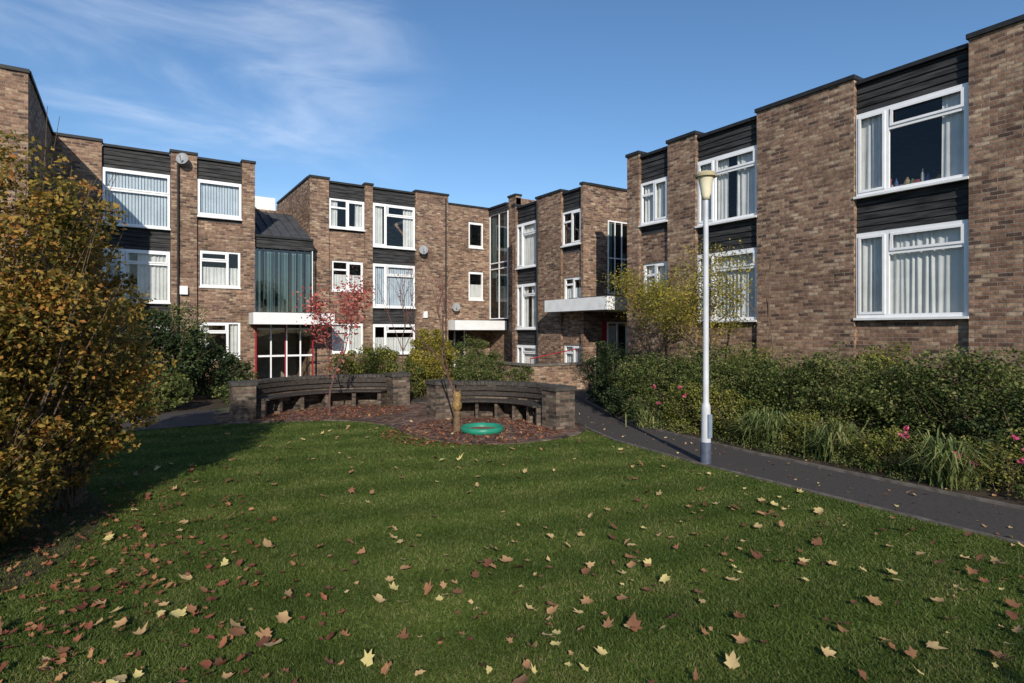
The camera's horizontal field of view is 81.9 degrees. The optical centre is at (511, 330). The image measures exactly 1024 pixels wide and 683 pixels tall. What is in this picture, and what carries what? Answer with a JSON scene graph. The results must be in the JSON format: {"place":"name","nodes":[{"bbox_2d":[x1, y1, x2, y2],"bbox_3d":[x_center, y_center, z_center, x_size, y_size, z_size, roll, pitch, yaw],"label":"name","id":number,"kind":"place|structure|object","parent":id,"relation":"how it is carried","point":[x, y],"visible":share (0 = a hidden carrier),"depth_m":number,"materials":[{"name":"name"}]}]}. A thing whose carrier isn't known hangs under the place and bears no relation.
{"place":"outdoors","nodes":[
{"label":"outdoors","id":0,"kind":"place"},
{"bbox_2d":[22,409,221,432],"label":"path","id":1,"kind":"structure","parent":0,"point":[185,419],"depth_m":13.08,"materials":[{"name":"grey asphalt"}]},
{"bbox_2d":[126,371,610,439],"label":"ground","id":2,"kind":"structure","parent":0,"point":[222,410],"depth_m":14.66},
{"bbox_2d":[0,64,53,392],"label":"brick apartment block","id":3,"kind":"structure","parent":2,"relation":"on","point":[22,109],"depth_m":14.42,"materials":[{"name":"brick"}]},
{"bbox_2d":[49,387,228,417],"bbox_3d":[-11.372,1.992,16.163,8.600,0.001,8.300,0,0,-33],"label":"planting bed","id":4,"kind":"object","parent":2,"relation":"on","point":[199,403],"visible":0.25,"depth_m":15.77,"materials":[{"name":"soil"}]},
{"bbox_2d":[52,296,253,410],"bbox_3d":[-9.499,0.552,15.820,2.396,2.946,5.544,0,0,31],"label":"evergreen shrub","id":5,"kind":"object","parent":4,"relation":"on","point":[199,364],"visible":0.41,"depth_m":16.17,"materials":[{"name":"green plant"}]},
{"bbox_2d":[111,300,215,395],"bbox_3d":[-10.121,0.549,17.623,2.748,2.916,3.508,0,0,33],"label":"mixed shrub","id":6,"kind":"object","parent":4,"relation":"on","point":[178,307],"visible":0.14,"depth_m":17.27,"materials":[{"name":"green plant"}]},
{"bbox_2d":[127,370,246,414],"bbox_3d":[-8.059,1.475,15.398,1.276,1.085,3.772,0,0,39],"label":"evergreen shrub","id":7,"kind":"object","parent":4,"relation":"on","point":[169,392],"visible":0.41,"depth_m":14.56,"materials":[{"name":"green plant"}]},
{"bbox_2d":[52,132,334,387],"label":"brick apartment block","id":8,"kind":"structure","parent":2,"relation":"on","point":[245,271],"depth_m":21.67,"materials":[{"name":"brown brick"}]},
{"bbox_2d":[176,153,187,163],"bbox_3d":[-11.601,-6.076,20.736,0.442,0.420,0.346,0,0,41],"label":"satellite dish","id":9,"kind":"object","parent":8,"relation":"attached to","point":[181,158],"visible":1,"depth_m":20.77,"materials":[{"name":"grey metal"}]},
{"bbox_2d":[102,167,312,377],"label":"window frames","id":10,"kind":"structure","parent":8,"relation":"in","point":[226,260],"depth_m":21.44,"materials":[{"name":"white plastic"}]},
{"bbox_2d":[213,401,585,444],"bbox_3d":[-2.440,1.993,13.735,8.780,0.054,4.803,0,0,24],"label":"patio edging","id":11,"kind":"object","parent":2,"relation":"on","point":[580,431],"visible":0.46,"depth_m":12.02,"materials":[{"name":"brick"}]},
{"bbox_2d":[276,174,535,375],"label":"brick apartment block","id":12,"kind":"structure","parent":2,"relation":"on","point":[366,230],"depth_m":26.79,"materials":[{"name":"brown brick"}]},
{"bbox_2d":[177,162,537,367],"bbox_3d":[-5.920,-2.100,24.583,13.316,8.200,4.370,0,0,-14],"label":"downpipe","id":13,"kind":"object","parent":12,"relation":"attached to","point":[445,261],"visible":0.67,"depth_m":24.10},
{"bbox_2d":[329,198,507,366],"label":"window frames","id":14,"kind":"structure","parent":12,"relation":"in","point":[385,206],"depth_m":26.06,"materials":[{"name":"white plastic"}]},
{"bbox_2d":[419,245,427,253],"bbox_3d":[-3.996,-3.676,26.649,0.442,0.420,0.346,0,0,41],"label":"satellite dish","id":15,"kind":"object","parent":12,"relation":"attached to","point":[423,249],"visible":0.99,"depth_m":26.68,"materials":[{"name":"grey metal"}]},
{"bbox_2d":[452,303,459,310],"bbox_3d":[-2.725,-1.176,28.910,0.442,0.420,0.346,0,0,41],"label":"satellite dish","id":16,"kind":"object","parent":12,"relation":"attached to","point":[455,306],"visible":1,"depth_m":28.95,"materials":[{"name":"grey metal"}]},
{"bbox_2d":[410,378,426,399],"bbox_3d":[-3.332,1.992,19.852,5.500,0.001,10.100,0,0,-33],"label":"planting bed","id":17,"kind":"object","parent":2,"relation":"on","point":[419,397],"depth_m":17.67,"materials":[{"name":"soil"}]},
{"bbox_2d":[208,347,398,390],"bbox_3d":[-7.195,1.308,21.206,6.892,1.405,1.454,0,0,-33],"label":"round shrub","id":18,"kind":"object","parent":17,"relation":"on","point":[249,376],"visible":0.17,"depth_m":20.16,"materials":[{"name":"green plant"}]},
{"bbox_2d":[319,342,400,374],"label":"golden shrub","id":19,"kind":"object","parent":17,"relation":"on","point":[349,362],"visible":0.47,"depth_m":18.61,"materials":[{"name":"green plant"}]},
{"bbox_2d":[372,249,440,366],"bbox_3d":[-3.415,-0.308,18.620,2.249,4.626,1.908,0,0,5],"label":"bare sapling","id":20,"kind":"object","parent":17,"relation":"on","point":[410,281],"visible":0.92,"depth_m":18.48,"materials":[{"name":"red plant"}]},
{"bbox_2d":[402,328,459,396],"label":"golden shrub","id":21,"kind":"object","parent":17,"relation":"on","point":[418,356],"visible":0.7,"depth_m":18.57,"materials":[{"name":"yellow plant"}]},
{"bbox_2d":[395,339,499,397],"bbox_3d":[-1.691,1.139,19.014,3.156,1.735,4.707,0,0,15],"label":"evergreen shrub","id":22,"kind":"object","parent":17,"relation":"on","point":[459,372],"visible":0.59,"depth_m":17.69,"materials":[{"name":"green plant"}]},
{"bbox_2d":[458,334,534,381],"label":"laurel shrub","id":23,"kind":"object","parent":17,"relation":"on","point":[495,358],"visible":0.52,"depth_m":19.85,"materials":[{"name":"green plant"}]},
{"bbox_2d":[478,364,587,388],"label":"wall","id":24,"kind":"structure","parent":2,"relation":"on","point":[562,375],"depth_m":19.75,"materials":[{"name":"brick"}]},
{"bbox_2d":[477,360,587,366],"bbox_3d":[0.700,1.115,21.084,2.480,0.070,3.440,0,0,-33],"label":"wall coping","id":25,"kind":"object","parent":24,"relation":"on","point":[545,364],"depth_m":19.60,"materials":[{"name":"grey concrete"}]},
{"bbox_2d":[511,181,626,383],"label":"brick apartment block","id":26,"kind":"structure","parent":2,"relation":"on","point":[582,237],"depth_m":22.85,"materials":[{"name":"brown brick"}]},
{"bbox_2d":[517,208,626,365],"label":"window frames","id":27,"kind":"structure","parent":26,"relation":"in","point":[572,212],"depth_m":22.89,"materials":[{"name":"white plastic"}]},
{"bbox_2d":[585,393,1023,509],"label":"path edging","id":28,"kind":"object","parent":2,"relation":"on","point":[1020,507],"visible":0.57,"depth_m":8.15,"materials":[{"name":"concrete"}]},
{"bbox_2d":[585,426,1023,544],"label":"path edging","id":29,"kind":"object","parent":2,"relation":"on","point":[884,509],"visible":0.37,"depth_m":7.06,"materials":[{"name":"concrete"}]},
{"bbox_2d":[588,392,1023,505],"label":"planting bed","id":30,"kind":"object","parent":2,"relation":"on","point":[1002,495],"visible":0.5,"depth_m":8.61,"materials":[{"name":"soil"}]},
{"bbox_2d":[571,339,646,417],"bbox_3d":[2.712,1.115,14.910,1.874,1.796,3.739,0,0,-11],"label":"evergreen shrub","id":31,"kind":"object","parent":30,"relation":"on","point":[608,398],"visible":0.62,"depth_m":14.66,"materials":[{"name":"green plant"}]},
{"bbox_2d":[616,407,672,427],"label":"strap leaf clump","id":32,"kind":"object","parent":30,"relation":"on","point":[642,420],"visible":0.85,"depth_m":12.17,"materials":[{"name":"green plant"}]},
{"bbox_2d":[620,377,672,423],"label":"shrub","id":33,"kind":"object","parent":30,"relation":"on","point":[638,403],"visible":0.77,"depth_m":12.78,"materials":[{"name":"green plant"}]},
{"bbox_2d":[596,262,700,360],"bbox_3d":[3.650,0.061,15.718,2.944,3.906,2.754,0,0,-13],"label":"yellow leaf tree","id":34,"kind":"object","parent":30,"relation":"on","point":[629,282],"visible":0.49,"depth_m":15.54,"materials":[{"name":"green plant"}]},
{"bbox_2d":[626,226,767,395],"bbox_3d":[3.999,-0.083,13.218,2.919,4.184,3.501,0,0,16],"label":"yellow leaf tree","id":35,"kind":"object","parent":30,"relation":"on","point":[687,307],"visible":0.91,"depth_m":12.60,"materials":[{"name":"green plant"}]},
{"bbox_2d":[655,374,761,440],"bbox_3d":[3.727,1.426,11.377,1.211,1.158,2.450,0,0,-33],"label":"rose bush","id":36,"kind":"object","parent":30,"relation":"on","point":[716,413],"visible":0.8,"depth_m":11.32,"materials":[{"name":"green plant"}]},
{"bbox_2d":[696,209,783,361],"bbox_3d":[5.598,-0.444,14.119,2.237,4.893,1.146,0,0,38],"label":"bare shrub tree","id":37,"kind":"object","parent":30,"relation":"on","point":[768,305],"visible":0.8,"depth_m":13.59,"materials":[{"name":"brown plant"}]},
{"bbox_2d":[717,405,808,452],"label":"strap leaf clump","id":38,"kind":"object","parent":30,"relation":"on","point":[766,425],"visible":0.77,"depth_m":9.94,"materials":[{"name":"green plant"}]},
{"bbox_2d":[607,341,1023,474],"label":"hedge","id":39,"kind":"object","parent":30,"relation":"on","point":[765,383],"visible":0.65,"depth_m":9.75,"materials":[{"name":"green plant"}]},
{"bbox_2d":[645,418,1023,498],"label":"ground cover plants","id":40,"kind":"object","parent":30,"relation":"on","point":[782,447],"visible":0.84,"depth_m":8.67,"materials":[{"name":"green plant"}]},
{"bbox_2d":[791,417,887,463],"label":"strap leaf clump","id":41,"kind":"object","parent":30,"relation":"on","point":[830,448],"visible":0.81,"depth_m":8.95,"materials":[{"name":"green plant"}]},
{"bbox_2d":[722,333,1023,431],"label":"mixed shrub","id":42,"kind":"object","parent":30,"relation":"on","point":[877,355],"visible":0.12,"depth_m":11.29,"materials":[{"name":"green plant"}]},
{"bbox_2d":[778,409,1023,495],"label":"rose bush","id":43,"kind":"object","parent":30,"relation":"on","point":[879,444],"visible":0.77,"depth_m":8.33,"materials":[{"name":"green plant"}]},
{"bbox_2d":[653,384,1023,466],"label":"pink flowers","id":44,"kind":"object","parent":43,"relation":"attached to","point":[907,436],"visible":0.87,"depth_m":7.92,"materials":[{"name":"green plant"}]},
{"bbox_2d":[888,425,1020,491],"bbox_3d":[5.638,1.654,7.586,1.570,0.691,1.684,0,0,18],"label":"strap leaf clump","id":45,"kind":"object","parent":30,"relation":"on","point":[942,457],"visible":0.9,"depth_m":7.47,"materials":[{"name":"green plant"}]},
{"bbox_2d":[954,398,1023,481],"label":"evergreen shrub","id":46,"kind":"object","parent":30,"relation":"on","point":[987,425],"visible":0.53,"depth_m":7.88,"materials":[{"name":"green plant"}]},
{"bbox_2d":[625,14,1023,436],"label":"brick apartment block","id":47,"kind":"structure","parent":2,"relation":"on","point":[895,196],"depth_m":12.74,"materials":[{"name":"brick"}]},
{"bbox_2d":[641,82,968,320],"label":"window frames","id":48,"kind":"structure","parent":47,"relation":"in","point":[888,124],"depth_m":12.22,"materials":[{"name":"white plastic"}]},
{"bbox_2d":[218,402,580,441],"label":"brick patio","id":49,"kind":"structure","parent":0,"point":[416,413],"depth_m":13.19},
{"bbox_2d":[228,372,410,420],"bbox_3d":[-4.920,1.565,14.952,4.582,0.870,1.738,0,0,-42],"label":"curved brick bench","id":50,"kind":"object","parent":49,"relation":"on","point":[253,399],"visible":0.98,"depth_m":15.38,"materials":[{"name":"brown wood"}]},
{"bbox_2d":[292,271,375,413],"bbox_3d":[-4.336,0.195,14.501,2.065,3.619,1.652,0,0,-33],"label":"red leaf tree","id":51,"kind":"object","parent":49,"relation":"on","point":[348,304],"visible":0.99,"depth_m":14.39,"materials":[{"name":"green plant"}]},
{"bbox_2d":[254,404,563,446],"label":"fallen leaves","id":52,"kind":"object","parent":49,"relation":"on","point":[432,427],"visible":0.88,"depth_m":12.24,"materials":[{"name":"red plant"}]},
{"bbox_2d":[387,268,461,425],"bbox_3d":[-1.673,0.374,11.827,1.452,3.260,1.587,0,0,-33],"label":"bare sapling","id":53,"kind":"object","parent":49,"relation":"on","point":[441,359],"visible":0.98,"depth_m":12.00,"materials":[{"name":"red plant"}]},
{"bbox_2d":[452,390,461,431],"bbox_3d":[-1.087,1.560,11.647,0.200,0.840,0.195,0,0,-33],"label":"carved owl post","id":54,"kind":"object","parent":49,"relation":"on","point":[456,405],"visible":0.99,"depth_m":11.58,"materials":[{"name":"brown wood"}]},
{"bbox_2d":[460,423,503,434],"bbox_3d":[-0.588,1.921,11.614,0.860,0.115,0.860,0,0,-33],"label":"green planter ring","id":55,"kind":"object","parent":49,"relation":"on","point":[482,428],"visible":0.99,"depth_m":11.41,"materials":[{"name":"plastic"}]},
{"bbox_2d":[425,379,576,429],"bbox_3d":[-0.163,1.565,13.154,3.657,0.870,1.490,0,0,28],"label":"curved brick bench","id":56,"kind":"object","parent":49,"relation":"on","point":[550,406],"visible":0.94,"depth_m":13.27,"materials":[{"name":"brown brick"}]},
{"bbox_2d":[0,420,1023,682],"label":"lawn","id":57,"kind":"structure","parent":0,"point":[516,579],"depth_m":4.83,"materials":[{"name":"green plant"}]},
{"bbox_2d":[0,485,104,590],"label":"planting bed","id":58,"kind":"object","parent":57,"relation":"on","point":[41,556],"visible":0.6,"depth_m":5.62,"materials":[{"name":"soil"}]},
{"bbox_2d":[0,106,188,543],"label":"autumn shrub","id":59,"kind":"object","parent":58,"relation":"on","point":[32,336],"visible":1,"depth_m":5.86,"materials":[{"name":"yellow plant"}]},
{"bbox_2d":[0,460,391,682],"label":"fallen leaves","id":60,"kind":"object","parent":57,"relation":"on","point":[205,664],"visible":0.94,"depth_m":4.47,"materials":[{"name":"red plant"}]},
{"bbox_2d":[0,416,1023,682],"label":"fallen leaves","id":61,"kind":"object","parent":57,"relation":"on","point":[264,636],"visible":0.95,"depth_m":4.27,"materials":[{"name":"brown plant"}]},
{"bbox_2d":[0,0,1023,210],"label":"sky","id":62,"kind":"structure","parent":0,"point":[481,103],"materials":[{"name":"blue"}]},
{"bbox_2d":[575,384,1023,541],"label":"path","id":63,"kind":"structure","parent":0,"point":[954,510],"depth_m":7.78,"materials":[{"name":"grey asphalt"}]},
{"bbox_2d":[530,348,576,363],"bbox_3d":[1.495,1.315,21.328,1.713,1.371,0.050,0,0,0],"label":"red handrail","id":64,"kind":"object","parent":63,"relation":"on","point":[555,353],"visible":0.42,"depth_m":21.31,"materials":[{"name":"metal"}]},
{"bbox_2d":[695,170,716,463],"bbox_3d":[2.921,-0.205,8.887,0.320,4.410,0.320,0,0,-33],"label":"street lamp","id":65,"kind":"object","parent":63,"relation":"on","point":[705,178],"visible":1,"depth_m":8.85,"materials":[{"name":"white metal"}]},
{"bbox_2d":[707,414,711,437],"bbox_3d":[2.960,1.425,8.826,0.080,0.350,0.025,0,0,-33],"label":"base door","id":66,"kind":"structure","parent":65,"relation":"in","point":[709,417],"depth_m":8.81,"materials":[{"name":"grey metal"}]},
{"bbox_2d":[541,413,1012,537],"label":"fallen leaves","id":67,"kind":"object","parent":63,"relation":"on","point":[786,470],"visible":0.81,"depth_m":8.50,"materials":[{"name":"brown plant"}]}
]}

